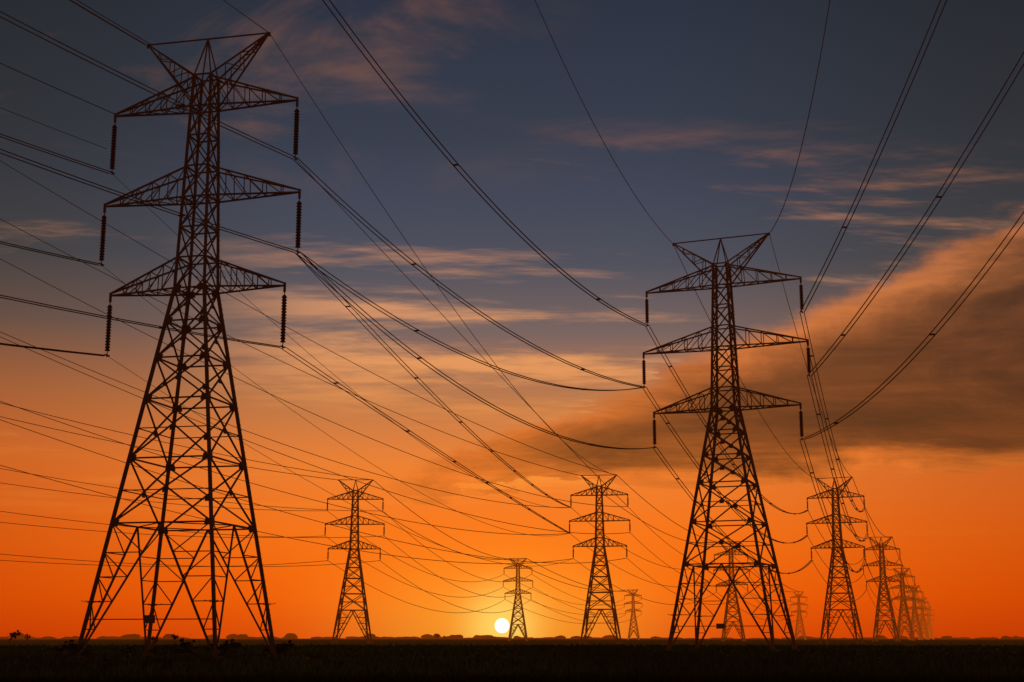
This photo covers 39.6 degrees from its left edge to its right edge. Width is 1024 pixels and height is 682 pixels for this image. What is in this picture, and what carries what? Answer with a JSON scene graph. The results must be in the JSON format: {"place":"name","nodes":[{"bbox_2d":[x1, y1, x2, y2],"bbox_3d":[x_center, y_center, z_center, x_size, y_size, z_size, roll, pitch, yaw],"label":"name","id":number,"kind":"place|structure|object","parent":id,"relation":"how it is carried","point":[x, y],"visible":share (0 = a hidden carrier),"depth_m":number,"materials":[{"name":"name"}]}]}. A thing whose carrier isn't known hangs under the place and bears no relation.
{"place":"outdoors","nodes":[
{"label":"outdoors","id":0,"kind":"place"},
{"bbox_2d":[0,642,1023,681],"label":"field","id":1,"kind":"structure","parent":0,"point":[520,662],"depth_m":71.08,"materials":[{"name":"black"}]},
{"bbox_2d":[0,638,1023,674],"bbox_3d":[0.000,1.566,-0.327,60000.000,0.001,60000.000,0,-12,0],"label":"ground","id":2,"kind":"structure","parent":0,"point":[707,642],"depth_m":734.23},
{"bbox_2d":[8,630,20,642],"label":"tree","id":3,"kind":"object","parent":2,"relation":"on","point":[13,634],"visible":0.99,"depth_m":480.27,"materials":[{"name":"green plant"}]},
{"bbox_2d":[24,634,30,642],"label":"tree","id":4,"kind":"object","parent":2,"relation":"on","point":[27,636],"visible":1,"depth_m":556.72,"materials":[{"name":"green plant"}]},
{"bbox_2d":[55,639,87,656],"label":"bush","id":5,"kind":"object","parent":2,"relation":"on","point":[71,646],"visible":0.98,"depth_m":106.28,"materials":[{"name":"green plant"}]},
{"bbox_2d":[171,633,178,643],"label":"tree","id":6,"kind":"object","parent":2,"relation":"on","point":[174,636],"visible":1,"depth_m":400.09,"materials":[{"name":"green plant"}]},
{"bbox_2d":[165,638,199,655],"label":"bush","id":7,"kind":"object","parent":2,"relation":"on","point":[173,648],"visible":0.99,"depth_m":103.00,"materials":[{"name":"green plant"}]},
{"bbox_2d":[68,32,301,659],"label":"tower","id":8,"kind":"structure","parent":2,"relation":"on","point":[188,295],"depth_m":116.54,"materials":[{"name":"metal"}]},
{"bbox_2d":[204,639,240,656],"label":"bush","id":9,"kind":"object","parent":2,"relation":"on","point":[226,647],"visible":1,"depth_m":103.98,"materials":[{"name":"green plant"}]},
{"bbox_2d":[276,640,295,654],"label":"bush","id":10,"kind":"object","parent":2,"relation":"on","point":[284,647],"visible":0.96,"depth_m":114.80,"materials":[{"name":"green plant"}]},
{"bbox_2d":[324,479,384,643],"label":"tower","id":11,"kind":"structure","parent":2,"relation":"on","point":[344,593],"depth_m":453.11,"materials":[{"name":"metal"}]},
{"bbox_2d":[0,633,1023,638],"bbox_3d":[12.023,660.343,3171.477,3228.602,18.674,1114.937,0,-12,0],"label":"tree line","id":12,"kind":"object","parent":2,"relation":"on","point":[230,636],"visible":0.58,"depth_m":3074.04,"materials":[{"name":"black plant"}]},
{"bbox_2d":[503,558,532,640],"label":"tower","id":13,"kind":"structure","parent":2,"relation":"on","point":[510,636],"depth_m":903.17,"materials":[{"name":"metal"}]},
{"bbox_2d":[569,474,630,643],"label":"tower","id":14,"kind":"structure","parent":2,"relation":"on","point":[592,576],"depth_m":440.24,"materials":[{"name":"metal"}]},
{"bbox_2d":[624,589,642,639],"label":"tower","id":15,"kind":"structure","parent":2,"relation":"on","point":[635,619],"depth_m":1487.66,"materials":[{"name":"metal"}]},
{"bbox_2d":[642,232,810,650],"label":"tower","id":16,"kind":"structure","parent":2,"relation":"on","point":[739,417],"depth_m":176.85,"materials":[{"name":"metal"}]},
{"bbox_2d":[0,0,1023,627],"bbox_3d":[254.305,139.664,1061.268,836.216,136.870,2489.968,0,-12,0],"label":"wires","id":17,"kind":"object","parent":16,"relation":"attached to","point":[552,432],"visible":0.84,"depth_m":168.17,"materials":[{"name":"grey metal"}]},
{"bbox_2d":[713,543,749,640],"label":"tower","id":18,"kind":"structure","parent":2,"relation":"on","point":[741,629],"depth_m":756.24,"materials":[{"name":"metal"}]},
{"bbox_2d":[790,591,807,639],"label":"tower","id":19,"kind":"structure","parent":2,"relation":"on","point":[798,617],"depth_m":1551.83,"materials":[{"name":"metal"}]},
{"bbox_2d":[806,477,867,643],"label":"tower","id":20,"kind":"structure","parent":2,"relation":"on","point":[833,547],"depth_m":447.02,"materials":[{"name":"metal"}]},
{"bbox_2d":[863,536,902,641],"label":"tower","id":21,"kind":"structure","parent":2,"relation":"on","point":[879,600],"depth_m":711.56,"materials":[{"name":"metal"}]},
{"bbox_2d":[889,568,916,640],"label":"tower","id":22,"kind":"structure","parent":2,"relation":"on","point":[907,616],"depth_m":1032.16,"materials":[{"name":"metal"}]},
{"bbox_2d":[905,585,924,639],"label":"tower","id":23,"kind":"structure","parent":2,"relation":"on","point":[913,617],"depth_m":1372.89,"materials":[{"name":"metal"}]},
{"bbox_2d":[915,597,929,639],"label":"tower","id":24,"kind":"structure","parent":2,"relation":"on","point":[925,625],"depth_m":1779.72,"materials":[{"name":"metal"}]},
{"bbox_2d":[922,606,934,638],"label":"tower","id":25,"kind":"structure","parent":2,"relation":"on","point":[929,628],"depth_m":2262.76,"materials":[{"name":"metal"}]},
{"bbox_2d":[0,0,1023,637],"label":"sky","id":26,"kind":"structure","parent":0,"point":[702,107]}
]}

